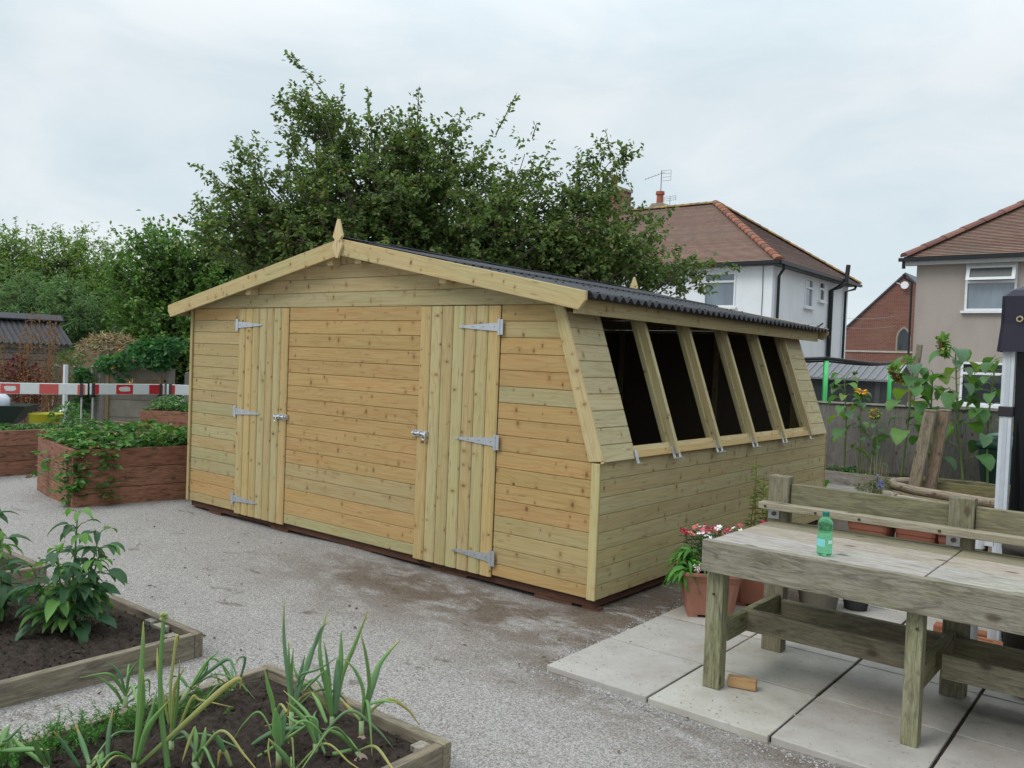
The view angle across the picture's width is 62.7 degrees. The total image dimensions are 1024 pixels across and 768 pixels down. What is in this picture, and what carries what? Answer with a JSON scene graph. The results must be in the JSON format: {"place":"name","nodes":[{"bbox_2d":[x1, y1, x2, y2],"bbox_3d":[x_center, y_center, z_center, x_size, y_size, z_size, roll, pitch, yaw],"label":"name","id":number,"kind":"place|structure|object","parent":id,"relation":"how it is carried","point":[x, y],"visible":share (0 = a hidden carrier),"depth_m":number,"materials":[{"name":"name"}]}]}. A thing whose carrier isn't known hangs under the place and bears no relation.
{"place":"outdoors","nodes":[
{"label":"outdoors","id":0,"kind":"place"},
{"bbox_2d":[0,548,46,586],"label":"garden bed","id":1,"kind":"object","parent":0,"point":[31,578],"visible":0.46,"depth_m":5.38,"materials":[{"name":"wood"}]},
{"bbox_2d":[0,395,991,767],"bbox_3d":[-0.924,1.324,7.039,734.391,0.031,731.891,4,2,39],"label":"ground","id":2,"kind":"structure","parent":0,"point":[308,579],"depth_m":4.81,"materials":[{"name":"gravel"}]},
{"bbox_2d":[0,403,39,423],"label":"wheelbarrow","id":3,"kind":"object","parent":2,"relation":"on","point":[14,413],"visible":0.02,"depth_m":12.00,"materials":[{"name":"plastic"}]},
{"bbox_2d":[0,394,9,405],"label":"sack","id":4,"kind":"object","parent":3,"relation":"in","point":[4,399],"visible":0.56,"depth_m":12.11,"materials":[{"name":"plastic"}]},
{"bbox_2d":[0,352,47,403],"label":"red leaved plant","id":5,"kind":"object","parent":2,"relation":"on","point":[10,371],"visible":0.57,"depth_m":13.35,"materials":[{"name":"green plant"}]},
{"bbox_2d":[0,307,70,423],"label":"dock plant","id":6,"kind":"object","parent":2,"relation":"on","point":[50,360],"visible":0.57,"depth_m":13.33,"materials":[{"name":"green plant"}]},
{"bbox_2d":[0,312,71,419],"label":"old shed","id":7,"kind":"structure","parent":2,"relation":"on","point":[11,324],"depth_m":16.21,"materials":[{"name":"metal"}]},
{"bbox_2d":[0,382,87,421],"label":"barrier board","id":8,"kind":"object","parent":2,"relation":"on","point":[81,390],"visible":0.81,"depth_m":11.45,"materials":[{"name":"plastic"}]},
{"bbox_2d":[27,412,63,423],"bbox_3d":[-6.776,0.681,12.222,0.490,0.510,0.486,4,2,39],"label":"tub","id":9,"kind":"object","parent":2,"relation":"on","point":[37,417],"visible":0.41,"depth_m":12.04,"materials":[{"name":"plastic"}]},
{"bbox_2d":[62,365,67,421],"bbox_3d":[-6.918,0.330,13.009,0.070,1.255,0.050,4,2,39],"label":"metal post","id":10,"kind":"object","parent":2,"relation":"on","point":[65,380],"visible":0.45,"depth_m":12.98,"materials":[{"name":"metal"}]},
{"bbox_2d":[0,258,132,365],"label":"willow bush","id":11,"kind":"object","parent":2,"relation":"on","point":[45,298],"visible":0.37,"depth_m":18.23,"materials":[{"name":"green plant"}]},
{"bbox_2d":[0,216,139,335],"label":"hedge tree","id":12,"kind":"object","parent":2,"relation":"on","point":[68,259],"visible":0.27,"depth_m":19.66,"materials":[{"name":"green plant"}]},
{"bbox_2d":[0,421,145,476],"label":"raised bed","id":13,"kind":"object","parent":2,"relation":"on","point":[17,455],"visible":0.13,"depth_m":9.74,"materials":[{"name":"wood"}]},
{"bbox_2d":[0,418,130,430],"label":"strawberry foliage","id":14,"kind":"object","parent":13,"relation":"on","point":[50,425],"visible":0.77,"depth_m":10.40,"materials":[{"name":"green plant"}]},
{"bbox_2d":[47,401,98,422],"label":"white flower plant","id":15,"kind":"object","parent":2,"relation":"on","point":[72,414],"visible":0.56,"depth_m":12.04,"materials":[{"name":"green plant"}]},
{"bbox_2d":[51,364,97,421],"bbox_3d":[-7.571,0.298,14.552,0.785,1.275,0.156,2,2,-6],"label":"concrete fence","id":16,"kind":"object","parent":2,"relation":"on","point":[70,369],"visible":0.27,"depth_m":14.52,"materials":[{"name":"concrete"}]},
{"bbox_2d":[48,347,101,419],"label":"weedy shrub","id":17,"kind":"object","parent":16,"relation":"on","point":[68,361],"visible":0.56,"depth_m":14.38,"materials":[{"name":"green plant"}]},
{"bbox_2d":[0,583,202,708],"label":"garden bed","id":18,"kind":"object","parent":2,"relation":"on","point":[37,664],"visible":0.59,"depth_m":4.04,"materials":[{"name":"wood"}]},
{"bbox_2d":[0,509,38,620],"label":"dahlia plant","id":19,"kind":"object","parent":18,"relation":"on","point":[6,588],"visible":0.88,"depth_m":4.36,"materials":[{"name":"green plant"}]},
{"bbox_2d":[1,507,126,644],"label":"dahlia plant","id":20,"kind":"object","parent":18,"relation":"on","point":[56,603],"visible":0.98,"depth_m":4.18,"materials":[{"name":"green plant"}]},
{"bbox_2d":[152,622,168,632],"bbox_3d":[-1.825,1.274,4.368,0.090,0.045,0.045,4,2,39],"label":"wood offcut","id":21,"kind":"object","parent":18,"relation":"on","point":[157,625],"visible":0.47,"depth_m":4.35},
{"bbox_2d":[48,330,165,417],"bbox_3d":[-7.437,-0.063,15.740,2.898,1.924,1.852,2,2,-7],"label":"bush","id":22,"kind":"object","parent":2,"relation":"on","point":[94,346],"visible":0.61,"depth_m":15.37,"materials":[{"name":"plant"}]},
{"bbox_2d":[37,435,186,507],"bbox_3d":[-3.604,0.883,9.253,2.600,0.561,1.320,1,2,-42],"label":"raised bed","id":23,"kind":"object","parent":2,"relation":"on","point":[147,474],"visible":0.38,"depth_m":8.30,"materials":[{"name":"wood"}]},
{"bbox_2d":[25,419,187,503],"bbox_3d":[-3.639,0.768,9.121,2.794,0.736,1.524,1,2,-42],"label":"strawberry foliage","id":24,"kind":"object","parent":23,"relation":"on","point":[82,438],"visible":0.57,"depth_m":8.37,"materials":[{"name":"green plant"}]},
{"bbox_2d":[90,383,164,420],"bbox_3d":[-5.490,0.508,12.011,0.600,1.029,1.062,4,2,42],"label":"barrier board","id":25,"kind":"object","parent":2,"relation":"on","point":[124,389],"visible":0.73,"depth_m":11.96,"materials":[{"name":"plastic"}]},
{"bbox_2d":[96,367,174,421],"bbox_3d":[-6.493,0.342,14.508,1.325,1.275,0.155,2,2,-2],"label":"concrete fence","id":26,"kind":"object","parent":2,"relation":"on","point":[126,408],"visible":0.46,"depth_m":14.48,"materials":[{"name":"grey concrete"}]},
{"bbox_2d":[72,335,186,418],"bbox_3d":[-6.533,-0.105,14.267,1.923,1.517,0.867,2,2,-6],"label":"nasturtium plant","id":27,"kind":"object","parent":26,"relation":"on","point":[152,354],"visible":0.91,"depth_m":14.18,"materials":[{"name":"green plant"}]},
{"bbox_2d":[140,407,187,430],"bbox_3d":[-4.001,0.726,11.590,1.900,0.706,0.850,2,2,0],"label":"raised bed","id":28,"kind":"object","parent":2,"relation":"on","point":[176,417],"visible":0.14,"depth_m":11.16,"materials":[{"name":"wood"}]},
{"bbox_2d":[142,394,188,411],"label":"strawberry foliage","id":29,"kind":"object","parent":28,"relation":"on","point":[182,406],"visible":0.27,"depth_m":11.36,"materials":[{"name":"green plant"}]},
{"bbox_2d":[90,205,265,396],"bbox_3d":[-6.603,-1.458,17.675,4.066,4.525,3.528,1,2,-37],"label":"hedge tree","id":30,"kind":"object","parent":2,"relation":"on","point":[145,301],"visible":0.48,"depth_m":17.04,"materials":[{"name":"green plant"}]},
{"bbox_2d":[167,384,188,395],"bbox_3d":[-4.503,0.533,12.520,1.230,1.026,0.600,2,2,-10],"label":"barrier board","id":31,"kind":"object","parent":2,"relation":"on","point":[173,389],"visible":0.27,"depth_m":12.42,"materials":[{"name":"plastic"}]},
{"bbox_2d":[184,372,188,402],"bbox_3d":[-4.750,0.417,15.103,2.137,1.225,0.169,1,2,-26],"label":"concrete fence","id":32,"kind":"object","parent":2,"relation":"on","point":[186,383],"visible":0.01,"depth_m":14.61,"materials":[{"name":"concrete"}]},
{"bbox_2d":[0,664,450,767],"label":"garden bed","id":33,"kind":"object","parent":2,"relation":"on","point":[414,746],"visible":0.62,"depth_m":3.17,"materials":[{"name":"wood"}]},
{"bbox_2d":[0,721,26,765],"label":"onion plant","id":34,"kind":"object","parent":33,"relation":"on","point":[5,736],"visible":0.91,"depth_m":2.89,"materials":[{"name":"green plant"}]},
{"bbox_2d":[0,730,51,767],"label":"onion plant","id":35,"kind":"object","parent":33,"relation":"on","point":[39,757],"visible":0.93,"depth_m":2.86,"materials":[{"name":"green plant"}]},
{"bbox_2d":[53,709,142,767],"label":"onion plant","id":36,"kind":"object","parent":33,"relation":"on","point":[98,758],"visible":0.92,"depth_m":2.91,"materials":[{"name":"green plant"}]},
{"bbox_2d":[80,659,149,708],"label":"onion plant","id":37,"kind":"object","parent":33,"relation":"on","point":[124,691],"visible":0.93,"depth_m":3.37,"materials":[{"name":"green plant"}]},
{"bbox_2d":[0,679,230,767],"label":"carrot foliage","id":38,"kind":"object","parent":33,"relation":"on","point":[72,735],"visible":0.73,"depth_m":3.12,"materials":[{"name":"green plant"}]},
{"bbox_2d":[158,612,170,767],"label":"onion plant","id":39,"kind":"object","parent":33,"relation":"on","point":[164,616],"visible":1,"depth_m":2.91,"materials":[{"name":"green plant"}]},
{"bbox_2d":[96,621,241,767],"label":"onion plant","id":40,"kind":"object","parent":33,"relation":"on","point":[138,746],"visible":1,"depth_m":2.91,"materials":[{"name":"green plant"}]},
{"bbox_2d":[156,634,243,762],"bbox_3d":[-1.139,1.142,3.059,0.362,0.431,0.178,4,2,39],"label":"onion plant","id":41,"kind":"object","parent":33,"relation":"on","point":[171,717],"visible":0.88,"depth_m":3.06,"materials":[{"name":"green plant"}]},
{"bbox_2d":[167,652,254,707],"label":"onion plant","id":42,"kind":"object","parent":33,"relation":"on","point":[198,678],"visible":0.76,"depth_m":3.44,"materials":[{"name":"green plant"}]},
{"bbox_2d":[179,656,246,707],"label":"onion plant","id":43,"kind":"object","parent":33,"relation":"on","point":[232,687],"visible":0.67,"depth_m":3.59,"materials":[{"name":"green plant"}]},
{"bbox_2d":[182,726,255,767],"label":"onion plant","id":44,"kind":"object","parent":33,"relation":"on","point":[204,745],"visible":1,"depth_m":2.92,"materials":[{"name":"green plant"}]},
{"bbox_2d":[232,667,328,767],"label":"onion plant","id":45,"kind":"object","parent":33,"relation":"on","point":[278,729],"visible":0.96,"depth_m":2.97,"materials":[{"name":"green plant"}]},
{"bbox_2d":[265,600,348,731],"bbox_3d":[-0.796,1.102,3.298,0.308,0.524,0.228,2,2,7],"label":"onion plant","id":46,"kind":"object","parent":33,"relation":"on","point":[300,676],"visible":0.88,"depth_m":3.27,"materials":[{"name":"green plant"}]},
{"bbox_2d":[267,737,357,767],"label":"onion plant","id":47,"kind":"object","parent":33,"relation":"on","point":[284,756],"visible":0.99,"depth_m":2.92,"materials":[{"name":"green plant"}]},
{"bbox_2d":[251,690,392,756],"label":"onion plant","id":48,"kind":"object","parent":33,"relation":"on","point":[309,727],"visible":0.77,"depth_m":3.09,"materials":[{"name":"green plant"}]},
{"bbox_2d":[286,609,368,723],"bbox_3d":[-0.783,1.120,3.315,0.373,0.488,0.198,3,2,29],"label":"onion plant","id":49,"kind":"object","parent":33,"relation":"on","point":[332,701],"visible":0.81,"depth_m":3.29,"materials":[{"name":"green plant"}]},
{"bbox_2d":[302,710,392,767],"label":"onion plant","id":50,"kind":"object","parent":33,"relation":"on","point":[344,737],"visible":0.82,"depth_m":3.03,"materials":[{"name":"green plant"}]},
{"bbox_2d":[340,633,419,751],"bbox_3d":[-0.521,1.167,3.232,0.279,0.447,0.279,4,2,39],"label":"onion plant","id":51,"kind":"object","parent":33,"relation":"on","point":[372,679],"visible":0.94,"depth_m":3.21,"materials":[{"name":"green plant"}]},
{"bbox_2d":[172,231,324,320],"bbox_3d":[-4.112,-1.077,15.024,3.407,4.099,2.800,4,2,39],"label":"hedge tree","id":52,"kind":"object","parent":2,"relation":"on","point":[221,282],"visible":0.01,"depth_m":15.10,"materials":[{"name":"green plant"}]},
{"bbox_2d":[11,505,688,752],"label":"leaf litter","id":53,"kind":"object","parent":2,"relation":"on","point":[204,635],"visible":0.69,"depth_m":4.77,"materials":[{"name":"plant"}]},
{"bbox_2d":[172,49,744,298],"bbox_3d":[-0.768,-1.830,12.545,8.435,6.026,3.574,2,2,-5],"label":"tree","id":54,"kind":"object","parent":2,"relation":"on","point":[403,195],"visible":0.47,"depth_m":12.05,"materials":[{"name":"green plant"}]},
{"bbox_2d":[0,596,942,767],"bbox_3d":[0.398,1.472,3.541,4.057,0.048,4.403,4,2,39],"label":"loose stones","id":55,"kind":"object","parent":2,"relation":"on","point":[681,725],"visible":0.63,"depth_m":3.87,"materials":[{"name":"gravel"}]},
{"bbox_2d":[168,219,828,611],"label":"garden shed","id":56,"kind":"structure","parent":2,"relation":"on","point":[572,441],"depth_m":6.40,"materials":[{"name":"brown wood"}]},
{"bbox_2d":[230,308,289,524],"bbox_3d":[-2.237,0.262,7.418,0.794,1.858,0.054,4,2,39],"label":"door","id":57,"kind":"structure","parent":56,"relation":"in","point":[261,410],"depth_m":7.41,"materials":[{"name":"brown wood"}]},
{"bbox_2d":[411,305,503,576],"bbox_3d":[-0.415,0.377,5.957,0.823,1.858,0.054,4,2,39],"label":"door","id":58,"kind":"structure","parent":56,"relation":"in","point":[456,432],"depth_m":5.95,"materials":[{"name":"brown wood"}]},
{"bbox_2d":[567,170,861,358],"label":"white house","id":59,"kind":"structure","parent":2,"relation":"on","point":[779,277],"depth_m":30.71,"materials":[{"name":"paint"}]},
{"bbox_2d":[703,272,736,308],"bbox_3d":[7.188,-3.232,29.178,1.340,1.260,0.180,4,2,39],"label":"window","id":60,"kind":"structure","parent":59,"relation":"in","point":[726,289],"depth_m":29.14,"materials":[{"name":"white glass"}]},
{"bbox_2d":[803,278,815,309],"bbox_3d":[10.860,-3.285,30.695,0.180,1.120,0.960,4,2,39],"label":"window","id":61,"kind":"structure","parent":59,"relation":"in","point":[809,283],"depth_m":30.76,"materials":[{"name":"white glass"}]},
{"bbox_2d":[818,281,827,303],"bbox_3d":[11.724,-3.458,31.758,0.180,0.810,0.760,4,2,39],"label":"window","id":62,"kind":"structure","parent":59,"relation":"in","point":[821,299],"depth_m":31.83,"materials":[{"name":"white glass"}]},
{"bbox_2d":[648,621,985,767],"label":"patio bedding","id":63,"kind":"object","parent":2,"relation":"on","point":[951,738],"visible":0.15,"depth_m":3.83,"materials":[{"name":"concrete"}]},
{"bbox_2d":[804,357,891,400],"bbox_3d":[4.755,0.371,15.996,4.444,1.802,4.445,4,2,39],"label":"trampoline","id":64,"kind":"object","parent":2,"relation":"on","point":[826,361],"visible":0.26,"depth_m":14.05,"materials":[{"name":"plastic"}]},
{"bbox_2d":[806,362,911,406],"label":"metal shed","id":65,"kind":"structure","parent":2,"relation":"on","point":[873,380],"depth_m":18.44,"materials":[{"name":"metal"}]},
{"bbox_2d":[825,467,909,488],"bbox_3d":[5.153,1.340,11.815,4.200,0.185,0.855,4,2,39],"label":"planter bed","id":66,"kind":"object","parent":2,"relation":"on","point":[841,478],"visible":0.17,"depth_m":11.71,"materials":[{"name":"wood"}]},
{"bbox_2d":[828,370,868,471],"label":"sunflower","id":67,"kind":"object","parent":66,"relation":"on","point":[837,433],"visible":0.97,"depth_m":11.97,"materials":[{"name":"green plant"}]},
{"bbox_2d":[825,464,877,475],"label":"bed weeds","id":68,"kind":"object","parent":66,"relation":"on","point":[847,470],"visible":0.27,"depth_m":11.82,"materials":[{"name":"green plant"}]},
{"bbox_2d":[847,388,871,472],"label":"sunflower","id":69,"kind":"object","parent":66,"relation":"on","point":[861,395],"visible":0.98,"depth_m":11.85,"materials":[{"name":"green plant"}]},
{"bbox_2d":[869,408,887,475],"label":"sunflower","id":70,"kind":"object","parent":66,"relation":"on","point":[874,413],"visible":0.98,"depth_m":11.53,"materials":[{"name":"green plant"}]},
{"bbox_2d":[873,354,933,476],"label":"sunflower","id":71,"kind":"object","parent":66,"relation":"on","point":[898,436],"visible":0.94,"depth_m":11.41,"materials":[{"name":"green plant"}]},
{"bbox_2d":[906,367,956,469],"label":"sunflower","id":72,"kind":"object","parent":66,"relation":"on","point":[920,407],"visible":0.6,"depth_m":11.26,"materials":[{"name":"green plant"}]},
{"bbox_2d":[929,331,995,480],"bbox_3d":[5.854,0.328,10.967,0.732,2.046,0.648,2,2,5],"label":"sunflower","id":73,"kind":"object","parent":66,"relation":"on","point":[948,398],"visible":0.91,"depth_m":10.99,"materials":[{"name":"green plant"}]},
{"bbox_2d":[956,355,1012,483],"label":"sunflower","id":74,"kind":"object","parent":66,"relation":"on","point":[986,365],"visible":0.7,"depth_m":10.86,"materials":[{"name":"green plant"}]},
{"bbox_2d":[848,521,894,536],"bbox_3d":[2.759,1.247,6.456,0.331,0.459,0.331,4,2,39],"label":"planter","id":75,"kind":"object","parent":2,"relation":"on","point":[872,529],"visible":0.22,"depth_m":6.33,"materials":[{"name":"ceramic"}]},
{"bbox_2d":[854,454,892,493],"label":"blue flower plant","id":76,"kind":"object","parent":2,"relation":"on","point":[870,482],"visible":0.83,"depth_m":10.77,"materials":[{"name":"green plant"}]},
{"bbox_2d":[875,487,898,495],"bbox_3d":[4.700,1.378,10.534,0.099,0.099,0.564,2,2,2],"label":"log","id":77,"kind":"object","parent":2,"relation":"on","point":[886,492],"visible":0.42,"depth_m":10.47,"materials":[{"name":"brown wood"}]},
{"bbox_2d":[817,401,1013,481],"bbox_3d":[6.521,0.911,11.323,8.105,1.238,0.080,4,2,39],"label":"board fence","id":78,"kind":"object","parent":2,"relation":"on","point":[891,449],"visible":0.16,"depth_m":12.15,"materials":[{"name":"wood"}]},
{"bbox_2d":[908,344,922,404],"bbox_3d":[6.165,0.403,13.020,0.255,2.032,0.075,4,2,39],"label":"timber post","id":79,"kind":"object","parent":2,"relation":"on","point":[918,354],"visible":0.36,"depth_m":12.93,"materials":[{"name":"brown wood"}]},
{"bbox_2d":[895,528,938,543],"bbox_3d":[3.053,1.262,6.311,0.331,0.459,0.331,4,2,39],"label":"planter","id":80,"kind":"object","parent":2,"relation":"on","point":[917,536],"visible":0.13,"depth_m":6.18,"materials":[{"name":"ceramic"}]},
{"bbox_2d":[888,477,1009,507],"bbox_3d":[5.832,1.370,10.209,2.432,0.237,1.743,4,2,39],"label":"log sandpit","id":81,"kind":"object","parent":2,"relation":"on","point":[946,489],"visible":0.53,"depth_m":10.28,"materials":[{"name":"brown wood"}]},
{"bbox_2d":[908,409,951,488],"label":"leaning boards","id":82,"kind":"object","parent":81,"relation":"on","point":[923,447],"visible":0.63,"depth_m":10.38,"materials":[{"name":"brown wood"}]},
{"bbox_2d":[898,200,1023,409],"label":"beige house","id":83,"kind":"structure","parent":2,"relation":"on","point":[969,276],"depth_m":24.29,"materials":[{"name":"paint"}]},
{"bbox_2d":[959,362,1001,408],"bbox_3d":[13.441,0.033,23.837,1.500,1.280,0.180,4,2,39],"label":"window","id":84,"kind":"structure","parent":83,"relation":"in","point":[963,391],"depth_m":23.93,"materials":[{"name":"white glass"}]},
{"bbox_2d":[960,262,1017,312],"bbox_3d":[13.491,-2.715,23.724,1.450,1.420,0.300,4,2,39],"label":"window","id":85,"kind":"structure","parent":83,"relation":"in","point":[986,284],"depth_m":23.80,"materials":[{"name":"white glass"}]},
{"bbox_2d":[938,534,988,551],"bbox_3d":[3.227,1.278,6.017,0.331,0.459,0.331,4,2,39],"label":"planter","id":86,"kind":"object","parent":2,"relation":"on","point":[941,539],"visible":0.06,"depth_m":5.97,"materials":[{"name":"ceramic"}]},
{"bbox_2d":[975,433,1012,484],"bbox_3d":[6.416,1.054,11.015,0.545,0.853,0.653,4,2,39],"label":"wheelie bin","id":87,"kind":"object","parent":2,"relation":"on","point":[993,448],"visible":0.2,"depth_m":10.87,"materials":[{"name":"plastic"}]},
{"bbox_2d":[987,286,1023,641],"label":"gazebo","id":88,"kind":"object","parent":2,"relation":"on","point":[1010,346],"visible":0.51,"depth_m":4.72,"materials":[{"name":"fabric"}]},
{"bbox_2d":[0,0,1023,324],"label":"sky","id":89,"kind":"structure","parent":0,"point":[862,134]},
{"bbox_2d":[547,598,1023,767],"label":"patio","id":90,"kind":"structure","parent":0,"point":[862,699],"depth_m":3.97,"materials":[{"name":"concrete"}]},
{"bbox_2d":[675,558,742,616],"bbox_3d":[1.235,1.292,5.288,0.408,0.284,0.408,2,2,6],"label":"flower pot","id":91,"kind":"object","parent":90,"relation":"on","point":[694,602],"visible":0.31,"depth_m":5.13,"materials":[{"name":"ceramic"}]},
{"bbox_2d":[661,545,706,593],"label":"lily plant","id":92,"kind":"object","parent":91,"relation":"in","point":[688,558],"visible":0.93,"depth_m":5.20,"materials":[{"name":"green plant"}]},
{"bbox_2d":[679,522,743,570],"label":"daisy plant","id":93,"kind":"object","parent":91,"relation":"on","point":[709,534],"visible":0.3,"depth_m":5.34,"materials":[{"name":"red plant"}]},
{"bbox_2d":[727,674,756,690],"bbox_3d":[1.110,1.439,4.055,0.135,0.050,0.044,3,2,25],"label":"wood block","id":94,"kind":"object","parent":90,"relation":"on","point":[741,682],"depth_m":4.04,"materials":[{"name":"brown wood"}]},
{"bbox_2d":[736,579,763,605],"bbox_3d":[1.633,1.266,5.565,0.441,0.349,0.441,3,2,11],"label":"flower pot","id":95,"kind":"object","parent":90,"relation":"on","point":[750,592],"visible":0.07,"depth_m":5.42,"materials":[{"name":"ceramic"}]},
{"bbox_2d":[744,458,768,526],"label":"spiky plant","id":96,"kind":"object","parent":95,"relation":"in","point":[755,507],"visible":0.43,"depth_m":5.77,"materials":[{"name":"green plant"}]},
{"bbox_2d":[757,515,766,523],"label":"daisy plant","id":97,"kind":"object","parent":95,"relation":"in","point":[763,521],"visible":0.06,"depth_m":5.61,"materials":[{"name":"pink plant"}]},
{"bbox_2d":[798,590,838,609],"bbox_3d":[2.002,1.323,5.487,0.316,0.270,0.316,4,2,39],"label":"flower pot","id":98,"kind":"object","parent":90,"relation":"on","point":[819,600],"visible":0.09,"depth_m":5.38,"materials":[{"name":"concrete"}]},
{"bbox_2d":[843,599,867,611],"bbox_3d":[2.249,1.378,5.494,0.204,0.180,0.204,4,2,39],"label":"flower pot","id":99,"kind":"object","parent":90,"relation":"on","point":[855,606],"visible":0.18,"depth_m":5.43,"materials":[{"name":"plastic"}]},
{"bbox_2d":[701,474,1023,747],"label":"potting bench","id":100,"kind":"object","parent":90,"relation":"on","point":[958,584],"visible":1,"depth_m":3.90,"materials":[{"name":"grey wood"}]},
{"bbox_2d":[816,511,832,555],"bbox_3d":[1.394,0.663,3.744,0.067,0.192,0.068,4,2,39],"label":"water bottle","id":101,"kind":"object","parent":100,"relation":"on","point":[825,536],"visible":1,"depth_m":3.72,"materials":[{"name":"green plastic"}]},
{"bbox_2d":[933,621,986,637],"bbox_3d":[2.656,1.463,4.936,0.320,0.055,0.090,3,2,36],"label":"red brick","id":102,"kind":"object","parent":90,"relation":"on","point":[937,626],"visible":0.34,"depth_m":4.97,"materials":[{"name":"brick"}]},
{"bbox_2d":[941,631,1002,645],"bbox_3d":[2.620,1.466,4.780,0.320,0.056,0.090,4,2,44],"label":"red brick","id":103,"kind":"object","parent":90,"relation":"on","point":[979,638],"visible":0.25,"depth_m":4.72,"materials":[{"name":"brick"}]},
{"bbox_2d":[970,540,993,639],"bbox_3d":[2.473,1.151,4.469,0.122,0.691,0.084,4,2,39],"label":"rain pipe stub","id":104,"kind":"object","parent":90,"relation":"on","point":[980,545],"visible":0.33,"depth_m":4.44,"materials":[{"name":"plastic"}]},
{"bbox_2d":[1001,544,1023,649],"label":"dark planter","id":105,"kind":"object","parent":90,"relation":"on","point":[1016,641],"visible":0.27,"depth_m":4.07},
{"bbox_2d":[845,272,915,401],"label":"brick gable building","id":106,"kind":"structure","parent":0,"point":[871,340],"depth_m":48.69,"materials":[{"name":"brick"}]},
{"bbox_2d":[895,327,910,350],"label":"arch window","id":107,"kind":"structure","parent":106,"relation":"in","point":[902,335],"depth_m":48.08,"materials":[{"name":"glass"}]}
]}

